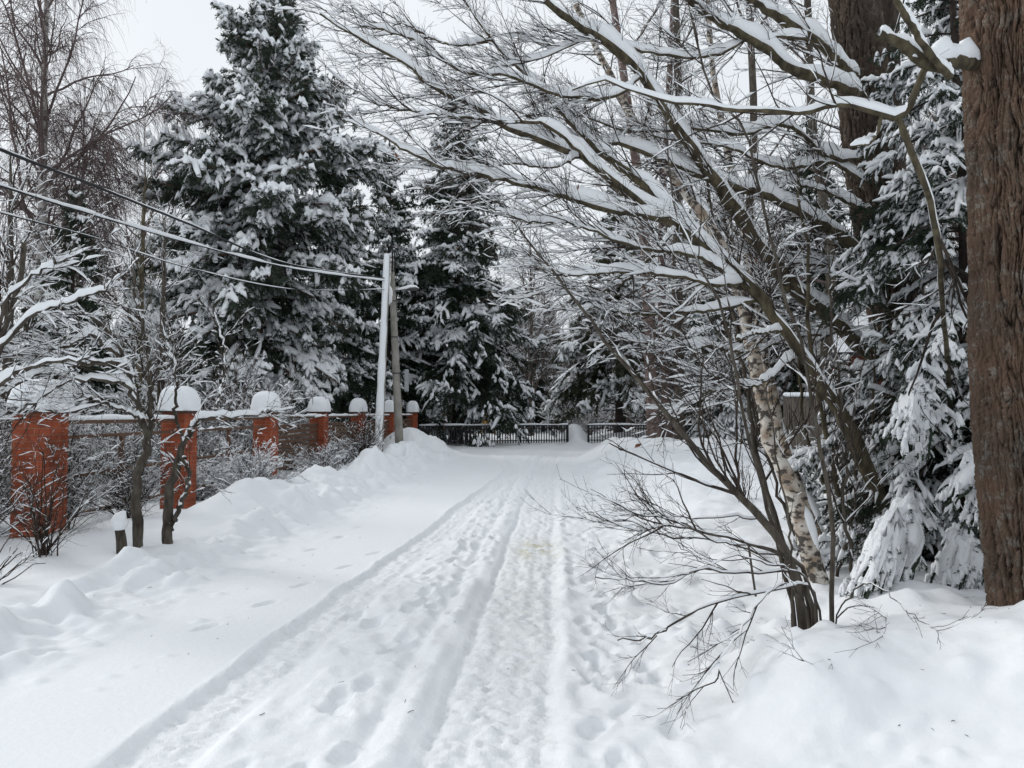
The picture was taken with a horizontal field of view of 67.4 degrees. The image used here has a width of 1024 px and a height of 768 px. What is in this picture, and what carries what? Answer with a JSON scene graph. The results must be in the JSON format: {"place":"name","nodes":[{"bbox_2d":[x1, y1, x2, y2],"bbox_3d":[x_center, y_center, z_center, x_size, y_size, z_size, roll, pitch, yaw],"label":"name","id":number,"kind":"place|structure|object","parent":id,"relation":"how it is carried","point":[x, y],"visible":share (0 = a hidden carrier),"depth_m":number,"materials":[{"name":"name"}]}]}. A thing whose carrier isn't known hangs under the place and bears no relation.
{"place":"outdoors","nodes":[
{"label":"outdoors","id":0,"kind":"place"},
{"bbox_2d":[0,0,957,385],"label":"sky","id":1,"kind":"structure","parent":0,"point":[187,28],"materials":[{"name":"white"}]},
{"bbox_2d":[0,424,1023,767],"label":"ground","id":2,"kind":"structure","parent":0,"point":[338,618],"depth_m":5.05,"materials":[{"name":"snow"}]},
{"bbox_2d":[0,536,47,584],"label":"shrub","id":3,"kind":"object","parent":2,"relation":"on","point":[17,565],"visible":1,"depth_m":6.44,"materials":[{"name":"brown plant"}]},
{"bbox_2d":[14,283,61,378],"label":"spruce tree","id":4,"kind":"object","parent":2,"relation":"on","point":[16,316],"visible":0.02,"depth_m":27.89,"materials":[{"name":"green plant"}]},
{"bbox_2d":[0,416,82,536],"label":"shrub","id":5,"kind":"object","parent":2,"relation":"on","point":[6,512],"visible":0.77,"depth_m":8.07,"materials":[{"name":"brown plant"}]},
{"bbox_2d":[7,379,78,537],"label":"brick pillar","id":6,"kind":"structure","parent":2,"relation":"on","point":[59,428],"depth_m":8.69,"materials":[{"name":"red brick"}]},
{"bbox_2d":[68,414,175,517],"bbox_3d":[-5.429,1.058,10.668,0.112,1.284,3.200,0,-2,1],"label":"fence panel","id":7,"kind":"object","parent":6,"relation":"attached to","point":[109,418],"visible":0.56,"depth_m":10.56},
{"bbox_2d":[0,403,91,526],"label":"shrub","id":8,"kind":"object","parent":2,"relation":"on","point":[9,459],"visible":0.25,"depth_m":8.94,"materials":[{"name":"brown plant"}]},
{"bbox_2d":[0,121,93,445],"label":"bare tree","id":9,"kind":"object","parent":2,"relation":"on","point":[11,209],"visible":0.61,"depth_m":14.71,"materials":[{"name":"brown plant"}]},
{"bbox_2d":[0,418,126,557],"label":"shrub","id":10,"kind":"object","parent":2,"relation":"on","point":[44,534],"visible":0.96,"depth_m":7.41,"materials":[{"name":"brown plant"}]},
{"bbox_2d":[1,424,147,507],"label":"shrub","id":11,"kind":"object","parent":2,"relation":"on","point":[89,459],"visible":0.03,"depth_m":11.86,"materials":[{"name":"brown plant"}]},
{"bbox_2d":[14,181,135,462],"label":"spruce tree","id":12,"kind":"object","parent":2,"relation":"on","point":[74,217],"visible":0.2,"depth_m":23.01,"materials":[{"name":"green plant"}]},
{"bbox_2d":[0,191,150,432],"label":"apple tree","id":13,"kind":"object","parent":2,"relation":"on","point":[7,335],"visible":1,"depth_m":6.53,"materials":[{"name":"brown plant"}]},
{"bbox_2d":[0,402,157,529],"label":"shrub","id":14,"kind":"object","parent":2,"relation":"on","point":[74,473],"visible":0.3,"depth_m":9.24,"materials":[{"name":"brown plant"}]},
{"bbox_2d":[0,49,167,351],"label":"birch tree","id":15,"kind":"object","parent":2,"relation":"on","point":[103,266],"visible":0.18,"depth_m":31.35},
{"bbox_2d":[68,400,128,467],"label":"shrub","id":16,"kind":"object","parent":2,"relation":"on","point":[85,432],"visible":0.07,"depth_m":17.89,"materials":[{"name":"brown plant"}]},
{"bbox_2d":[0,230,213,547],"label":"apple tree","id":17,"kind":"object","parent":2,"relation":"on","point":[44,351],"visible":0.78,"depth_m":7.58,"materials":[{"name":"brown plant"}]},
{"bbox_2d":[68,424,152,514],"bbox_3d":[-6.414,1.233,10.984,2.236,1.823,2.376,0,-2,0],"label":"shrub","id":18,"kind":"object","parent":2,"relation":"on","point":[80,429],"visible":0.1,"depth_m":10.88,"materials":[{"name":"brown plant"}]},
{"bbox_2d":[0,0,223,337],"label":"birch tree","id":19,"kind":"object","parent":2,"relation":"on","point":[39,127],"visible":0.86,"depth_m":25.66,"materials":[{"name":"plant"}]},
{"bbox_2d":[110,511,127,553],"bbox_3d":[-3.939,1.558,7.704,0.156,0.574,0.165,2,-3,-40],"label":"tree stump","id":20,"kind":"object","parent":2,"relation":"on","point":[119,522],"visible":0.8,"depth_m":7.66,"materials":[{"name":"brown plant"}]},
{"bbox_2d":[79,395,160,483],"bbox_3d":[-8.155,1.294,16.168,2.497,2.113,2.904,-1,-2,21],"label":"shrub","id":21,"kind":"object","parent":2,"relation":"on","point":[105,429],"visible":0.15,"depth_m":15.91,"materials":[{"name":"brown plant"}]},
{"bbox_2d":[103,311,146,425],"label":"spruce tree","id":22,"kind":"object","parent":2,"relation":"on","point":[129,358],"visible":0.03,"depth_m":43.98,"materials":[{"name":"green plant"}]},
{"bbox_2d":[91,253,173,386],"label":"bare tree","id":23,"kind":"object","parent":2,"relation":"on","point":[153,362],"visible":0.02,"depth_m":51.86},
{"bbox_2d":[70,34,195,378],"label":"birch tree","id":24,"kind":"object","parent":2,"relation":"on","point":[158,172],"visible":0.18,"depth_m":40.16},
{"bbox_2d":[70,404,198,496],"bbox_3d":[-7.032,1.292,14.187,2.647,1.925,2.275,1,-2,-24],"label":"shrub","id":25,"kind":"object","parent":2,"relation":"on","point":[139,449],"visible":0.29,"depth_m":14.04,"materials":[{"name":"brown plant"}]},
{"bbox_2d":[109,152,170,443],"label":"bare tree","id":26,"kind":"object","parent":2,"relation":"on","point":[141,278],"visible":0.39,"depth_m":21.10,"materials":[{"name":"brown plant"}]},
{"bbox_2d":[78,429,203,520],"bbox_3d":[-5.201,1.285,10.304,1.628,1.346,1.802,-1,-2,18],"label":"shrub","id":27,"kind":"object","parent":2,"relation":"on","point":[128,489],"visible":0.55,"depth_m":10.21,"materials":[{"name":"brown plant"}]},
{"bbox_2d":[97,188,209,440],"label":"bare tree","id":28,"kind":"object","parent":2,"relation":"on","point":[160,357],"visible":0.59,"depth_m":17.54,"materials":[{"name":"brown plant"}]},
{"bbox_2d":[154,386,200,508],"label":"brick pillar","id":29,"kind":"structure","parent":2,"relation":"on","point":[188,399],"depth_m":12.28,"materials":[{"name":"red brick"}]},
{"bbox_2d":[142,444,258,500],"bbox_3d":[-5.731,1.645,13.889,2.020,1.222,1.990,-2,-3,44],"label":"shrub","id":30,"kind":"object","parent":2,"relation":"on","point":[199,495],"visible":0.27,"depth_m":13.71,"materials":[{"name":"brown plant"}]},
{"bbox_2d":[159,422,241,479],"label":"shrub","id":31,"kind":"object","parent":2,"relation":"on","point":[203,444],"visible":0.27,"depth_m":16.30,"materials":[{"name":"brown plant"}]},
{"bbox_2d":[121,288,311,543],"bbox_3d":[-3.204,0.331,8.358,1.733,2.972,1.297,2,-3,-39],"label":"apple tree","id":32,"kind":"object","parent":2,"relation":"on","point":[169,518],"visible":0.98,"depth_m":8.20,"materials":[{"name":"brown plant"}]},
{"bbox_2d":[138,339,330,469],"bbox_3d":[-7.351,0.688,20.529,4.923,3.752,4.994,0,-2,10],"label":"shrub","id":33,"kind":"object","parent":2,"relation":"on","point":[237,404],"visible":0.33,"depth_m":20.12,"materials":[{"name":"plant"}]},
{"bbox_2d":[112,0,392,421],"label":"pine tree","id":34,"kind":"object","parent":2,"relation":"on","point":[251,168],"visible":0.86,"depth_m":26.78,"materials":[{"name":"green plant"}]},
{"bbox_2d":[196,428,310,492],"bbox_3d":[-4.652,1.436,13.482,2.141,1.500,1.798,-2,-3,36],"label":"shrub","id":35,"kind":"object","parent":2,"relation":"on","point":[251,472],"visible":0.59,"depth_m":13.36,"materials":[{"name":"brown plant"}]},
{"bbox_2d":[214,421,294,474],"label":"shrub","id":36,"kind":"object","parent":2,"relation":"on","point":[245,446],"visible":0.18,"depth_m":18.67,"materials":[{"name":"brown plant"}]},
{"bbox_2d":[250,391,281,478],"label":"brick pillar","id":37,"kind":"structure","parent":2,"relation":"on","point":[258,402],"depth_m":16.38,"materials":[{"name":"red brick"}]},
{"bbox_2d":[196,416,264,488],"bbox_3d":[-5.359,1.203,14.515,0.115,1.283,3.701,0,-2,1],"label":"fence panel","id":38,"kind":"object","parent":37,"relation":"attached to","point":[229,429],"visible":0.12,"depth_m":14.49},
{"bbox_2d":[278,413,318,469],"bbox_3d":[-5.290,1.363,18.762,0.116,1.283,4.000,0,-2,1],"label":"fence panel","id":39,"kind":"object","parent":37,"relation":"attached to","point":[311,415],"visible":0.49,"depth_m":18.81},
{"bbox_2d":[251,403,339,469],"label":"shrub","id":40,"kind":"object","parent":2,"relation":"on","point":[299,422],"visible":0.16,"depth_m":21.43,"materials":[{"name":"brown plant"}]},
{"bbox_2d":[306,396,331,464],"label":"brick pillar","id":41,"kind":"structure","parent":2,"relation":"on","point":[321,405],"depth_m":20.77,"materials":[{"name":"red brick"}]},
{"bbox_2d":[328,413,357,452],"bbox_3d":[-5.214,1.534,23.359,0.112,1.284,4.401,0,-2,1],"label":"fence panel","id":42,"kind":"object","parent":41,"relation":"attached to","point":[333,415],"visible":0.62,"depth_m":23.30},
{"bbox_2d":[282,434,357,471],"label":"shrub","id":43,"kind":"object","parent":2,"relation":"on","point":[327,458],"visible":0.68,"depth_m":17.68,"materials":[{"name":"brown plant"}]},
{"bbox_2d":[279,128,408,442],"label":"spruce tree","id":44,"kind":"object","parent":2,"relation":"on","point":[358,350],"visible":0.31,"depth_m":33.91,"materials":[{"name":"green plant"}]},
{"bbox_2d":[330,438,358,467],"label":"shrub","id":45,"kind":"object","parent":2,"relation":"on","point":[347,459],"visible":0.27,"depth_m":21.84,"materials":[{"name":"brown plant"}]},
{"bbox_2d":[348,398,367,453],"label":"brick pillar","id":46,"kind":"structure","parent":2,"relation":"on","point":[355,404],"depth_m":25.57,"materials":[{"name":"red brick"}]},
{"bbox_2d":[326,402,399,461],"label":"shrub","id":47,"kind":"object","parent":2,"relation":"on","point":[367,438],"visible":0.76,"depth_m":19.84,"materials":[{"name":"brown plant"}]},
{"bbox_2d":[374,253,389,451],"bbox_3d":[-4.196,-0.806,24.956,0.278,7.040,0.955,-1,-2,14],"label":"slanting strut","id":48,"kind":"object","parent":2,"relation":"on","point":[380,396],"visible":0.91,"depth_m":24.89,"materials":[{"name":"concrete"}]},
{"bbox_2d":[384,400,394,437],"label":"brick pillar","id":49,"kind":"structure","parent":2,"relation":"on","point":[389,406],"depth_m":30.36,"materials":[{"name":"red brick"}]},
{"bbox_2d":[365,414,389,444],"bbox_3d":[-5.015,1.712,28.156,0.116,1.288,4.409,0,-2,3],"label":"fence panel","id":50,"kind":"object","parent":49,"relation":"attached to","point":[370,415],"visible":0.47,"depth_m":28.02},
{"bbox_2d":[340,130,449,443],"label":"spruce tree","id":51,"kind":"object","parent":2,"relation":"on","point":[393,229],"visible":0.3,"depth_m":38.12,"materials":[{"name":"green plant"}]},
{"bbox_2d":[380,247,418,442],"bbox_3d":[-3.747,-0.869,25.513,1.321,7.464,0.361,0,-2,0],"label":"utility pole","id":52,"kind":"object","parent":2,"relation":"on","point":[398,421],"visible":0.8,"depth_m":25.47,"materials":[{"name":"concrete"}]},
{"bbox_2d":[0,211,378,276],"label":"overhead cable","id":53,"kind":"object","parent":52,"relation":"attached to","point":[175,244],"visible":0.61,"depth_m":25.00,"materials":[{"name":"black plastic"}]},
{"bbox_2d":[0,182,384,280],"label":"overhead cable","id":54,"kind":"object","parent":52,"relation":"attached to","point":[91,212],"visible":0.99,"depth_m":13.75,"materials":[{"name":"white plastic"}]},
{"bbox_2d":[0,147,384,278],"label":"overhead cable","id":55,"kind":"object","parent":52,"relation":"attached to","point":[14,154],"visible":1,"depth_m":13.11,"materials":[{"name":"black rubber"}]},
{"bbox_2d":[0,211,384,290],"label":"overhead cable","id":56,"kind":"object","parent":52,"relation":"attached to","point":[28,219],"visible":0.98,"depth_m":14.05,"materials":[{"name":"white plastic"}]},
{"bbox_2d":[406,401,419,428],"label":"brick pillar","id":57,"kind":"structure","parent":2,"relation":"on","point":[412,407],"depth_m":34.76,"materials":[{"name":"red brick"}]},
{"bbox_2d":[389,102,550,446],"bbox_3d":[-2.917,-5.822,40.406,10.703,18.751,9.919,-2,-3,38],"label":"spruce tree","id":58,"kind":"object","parent":2,"relation":"on","point":[470,378],"visible":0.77,"depth_m":38.28,"materials":[{"name":"green plant"}]},
{"bbox_2d":[418,423,568,444],"bbox_3d":[-0.788,2.553,37.331,7.618,1.296,0.120,1,-2,-18],"label":"picket fence","id":59,"kind":"object","parent":2,"relation":"on","point":[505,440],"visible":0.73,"depth_m":37.32,"materials":[{"name":"metal"}]},
{"bbox_2d":[471,280,527,433],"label":"spruce tree","id":60,"kind":"object","parent":2,"relation":"on","point":[518,405],"visible":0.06,"depth_m":57.25,"materials":[{"name":"green plant"}]},
{"bbox_2d":[488,265,535,400],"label":"bare tree","id":61,"kind":"object","parent":2,"relation":"on","point":[515,372],"visible":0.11,"depth_m":56.55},
{"bbox_2d":[487,193,571,435],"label":"bare tree","id":62,"kind":"object","parent":2,"relation":"on","point":[531,335],"visible":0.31,"depth_m":49.78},
{"bbox_2d":[498,245,565,384],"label":"bare tree","id":63,"kind":"object","parent":2,"relation":"on","point":[541,319],"visible":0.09,"depth_m":61.03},
{"bbox_2d":[514,297,554,431],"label":"spruce tree","id":64,"kind":"object","parent":2,"relation":"on","point":[543,391],"visible":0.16,"depth_m":61.33,"materials":[{"name":"green plant"}]},
{"bbox_2d":[512,266,566,430],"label":"bare tree","id":65,"kind":"object","parent":2,"relation":"on","point":[553,381],"visible":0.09,"depth_m":63.11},
{"bbox_2d":[538,302,564,430],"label":"spruce tree","id":66,"kind":"object","parent":2,"relation":"on","point":[554,351],"visible":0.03,"depth_m":68.06,"materials":[{"name":"green plant"}]},
{"bbox_2d":[535,312,590,407],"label":"bare tree","id":67,"kind":"object","parent":2,"relation":"on","point":[551,352],"visible":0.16,"depth_m":55.05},
{"bbox_2d":[531,388,601,433],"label":"shrub","id":68,"kind":"object","parent":2,"relation":"on","point":[575,421],"visible":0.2,"depth_m":46.53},
{"bbox_2d":[255,0,886,514],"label":"maple tree","id":69,"kind":"object","parent":2,"relation":"on","point":[587,148],"visible":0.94,"depth_m":6.31,"materials":[{"name":"brown plant"}]},
{"bbox_2d":[577,398,614,434],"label":"shrub","id":70,"kind":"object","parent":2,"relation":"on","point":[593,419],"visible":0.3,"depth_m":49.58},
{"bbox_2d":[283,0,941,477],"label":"tree","id":71,"kind":"object","parent":2,"relation":"on","point":[855,30],"visible":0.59,"depth_m":7.54,"materials":[{"name":"brown plant"}]},
{"bbox_2d":[541,176,691,438],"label":"spruce tree","id":72,"kind":"object","parent":2,"relation":"on","point":[592,381],"visible":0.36,"depth_m":41.66,"materials":[{"name":"green plant"}]},
{"bbox_2d":[606,304,671,431],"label":"spruce tree","id":73,"kind":"object","parent":2,"relation":"on","point":[624,419],"visible":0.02,"depth_m":51.04,"materials":[{"name":"green plant"}]},
{"bbox_2d":[587,423,693,442],"bbox_3d":[8.703,2.575,37.930,9.927,1.296,0.120,0,-2,5],"label":"picket fence","id":74,"kind":"object","parent":2,"relation":"on","point":[608,428],"visible":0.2,"depth_m":38.20,"materials":[{"name":"metal"}]},
{"bbox_2d":[539,0,791,437],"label":"linden tree","id":75,"kind":"object","parent":2,"relation":"on","point":[622,66],"visible":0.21,"depth_m":29.05,"materials":[{"name":"brown plant"}]},
{"bbox_2d":[657,229,697,432],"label":"bare tree","id":76,"kind":"object","parent":2,"relation":"on","point":[686,326],"visible":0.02,"depth_m":47.13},
{"bbox_2d":[657,209,703,394],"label":"spruce tree","id":77,"kind":"object","parent":2,"relation":"on","point":[684,296],"visible":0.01,"depth_m":52.04,"materials":[{"name":"green plant"}]},
{"bbox_2d":[517,1,846,584],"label":"birch tree","id":78,"kind":"object","parent":2,"relation":"on","point":[804,526],"visible":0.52,"depth_m":6.78,"materials":[{"name":"grey plant"}]},
{"bbox_2d":[602,0,765,439],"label":"bare tree","id":79,"kind":"object","parent":2,"relation":"on","point":[676,27],"visible":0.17,"depth_m":27.80,"materials":[{"name":"grey plant"}]},
{"bbox_2d":[685,288,709,436],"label":"spruce tree","id":80,"kind":"object","parent":2,"relation":"on","point":[691,420],"depth_m":39.43,"materials":[{"name":"green plant"}]},
{"bbox_2d":[606,0,846,536],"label":"birch tree","id":81,"kind":"object","parent":2,"relation":"on","point":[811,505],"visible":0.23,"depth_m":7.78,"materials":[{"name":"brown plant"}]},
{"bbox_2d":[456,0,997,733],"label":"hazel bush","id":82,"kind":"object","parent":2,"relation":"on","point":[798,588],"visible":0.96,"depth_m":4.75,"materials":[{"name":"brown plant"}]},
{"bbox_2d":[645,263,814,535],"bbox_3d":[2.094,0.206,7.201,1.604,3.086,0.853,0,-2,0],"label":"sapling","id":83,"kind":"object","parent":2,"relation":"on","point":[779,498],"visible":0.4,"depth_m":7.12,"materials":[{"name":"brown plant"}]},
{"bbox_2d":[680,220,789,440],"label":"spruce tree","id":84,"kind":"object","parent":2,"relation":"on","point":[721,409],"visible":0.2,"depth_m":26.85,"materials":[{"name":"green plant"}]},
{"bbox_2d":[707,436,769,501],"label":"shrub","id":85,"kind":"object","parent":2,"relation":"on","point":[743,478],"visible":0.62,"depth_m":10.98,"materials":[{"name":"brown plant"}]},
{"bbox_2d":[677,110,822,517],"bbox_3d":[2.416,-0.598,7.847,1.471,4.824,1.324,0,-2,0],"label":"sapling","id":86,"kind":"object","parent":2,"relation":"on","point":[732,436],"visible":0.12,"depth_m":7.74,"materials":[{"name":"plant"}]},
{"bbox_2d":[656,151,845,568],"bbox_3d":[2.049,-0.316,6.993,1.800,4.095,1.144,-1,-2,27],"label":"sapling","id":87,"kind":"object","parent":2,"relation":"on","point":[773,512],"visible":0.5,"depth_m":6.86,"materials":[{"name":"brown plant"}]},
{"bbox_2d":[681,0,834,447],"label":"bare tree","id":88,"kind":"object","parent":2,"relation":"on","point":[752,75],"visible":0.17,"depth_m":17.95,"materials":[{"name":"grey plant"}]},
{"bbox_2d":[741,165,797,371],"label":"bare tree","id":89,"kind":"object","parent":2,"relation":"on","point":[767,232],"visible":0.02,"depth_m":40.17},
{"bbox_2d":[694,0,865,374],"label":"bare tree","id":90,"kind":"object","parent":2,"relation":"on","point":[822,198],"visible":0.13,"depth_m":20.18,"materials":[{"name":"brown plant"}]},
{"bbox_2d":[750,169,835,500],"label":"sapling","id":91,"kind":"object","parent":2,"relation":"on","point":[802,412],"visible":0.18,"depth_m":8.34,"materials":[{"name":"brown plant"}]},
{"bbox_2d":[572,0,1023,606],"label":"tree","id":92,"kind":"object","parent":2,"relation":"on","point":[986,54],"visible":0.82,"depth_m":4.63,"materials":[{"name":"brown plant"}]},
{"bbox_2d":[762,116,858,429],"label":"spruce tree","id":93,"kind":"object","parent":2,"relation":"on","point":[793,386],"visible":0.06,"depth_m":29.18,"materials":[{"name":"green plant"}]},
{"bbox_2d":[772,134,852,372],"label":"spruce tree","id":94,"kind":"object","parent":2,"relation":"on","point":[831,179],"visible":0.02,"depth_m":32.81,"materials":[{"name":"green plant"}]},
{"bbox_2d":[751,296,875,545],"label":"sapling","id":95,"kind":"object","parent":2,"relation":"on","point":[843,389],"visible":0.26,"depth_m":7.61,"materials":[{"name":"brown plant"}]},
{"bbox_2d":[761,143,884,550],"bbox_3d":[2.862,-0.346,7.194,1.066,4.265,1.361,1,-2,-29],"label":"sapling","id":96,"kind":"object","parent":2,"relation":"on","point":[823,414],"visible":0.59,"depth_m":7.21,"materials":[{"name":"brown plant"}]},
{"bbox_2d":[782,354,882,523],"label":"spruce tree","id":97,"kind":"object","parent":2,"relation":"on","point":[844,358],"visible":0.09,"depth_m":8.53,"materials":[{"name":"green plant"}]},
{"bbox_2d":[783,392,889,461],"bbox_3d":[8.660,1.026,16.012,5.657,1.750,0.120,-1,-2,20],"label":"plank fence","id":98,"kind":"object","parent":2,"relation":"on","point":[800,437],"visible":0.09,"depth_m":16.87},
{"bbox_2d":[815,360,891,576],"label":"sapling","id":99,"kind":"object","parent":2,"relation":"on","point":[854,472],"visible":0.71,"depth_m":6.45,"materials":[{"name":"brown plant"}]},
{"bbox_2d":[774,0,955,315],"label":"bare tree","id":100,"kind":"object","parent":2,"relation":"on","point":[891,15],"visible":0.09,"depth_m":9.13,"materials":[{"name":"brown plant"}]},
{"bbox_2d":[804,217,926,572],"bbox_3d":[2.719,0.146,6.238,0.798,3.097,1.195,0,-2,0],"label":"sapling","id":101,"kind":"object","parent":2,"relation":"on","point":[845,453],"visible":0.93,"depth_m":6.20,"materials":[{"name":"brown plant"}]},
{"bbox_2d":[812,380,931,517],"bbox_3d":[3.556,0.852,7.541,1.111,1.801,1.125,0,-2,0],"label":"shrub","id":102,"kind":"object","parent":2,"relation":"on","point":[863,436],"visible":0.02,"depth_m":7.66,"materials":[{"name":"brown plant"}]},
{"bbox_2d":[841,280,903,466],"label":"sapling","id":103,"kind":"object","parent":2,"relation":"on","point":[874,381],"visible":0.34,"depth_m":7.16,"materials":[{"name":"brown plant"}]},
{"bbox_2d":[793,303,957,428],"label":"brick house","id":104,"kind":"structure","parent":2,"relation":"on","point":[851,352],"depth_m":24.06,"materials":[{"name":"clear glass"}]},
{"bbox_2d":[787,0,984,598],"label":"spruce tree","id":105,"kind":"object","parent":2,"relation":"on","point":[935,518],"visible":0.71,"depth_m":6.62,"materials":[{"name":"green plant"}]},
{"bbox_2d":[818,2,958,294],"bbox_3d":[12.197,-6.551,21.017,7.731,17.618,9.322,-1,-2,15],"label":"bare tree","id":106,"kind":"object","parent":2,"relation":"on","point":[951,234],"visible":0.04,"depth_m":20.16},
{"bbox_2d":[832,23,958,291],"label":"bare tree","id":107,"kind":"object","parent":2,"relation":"on","point":[949,226],"depth_m":24.12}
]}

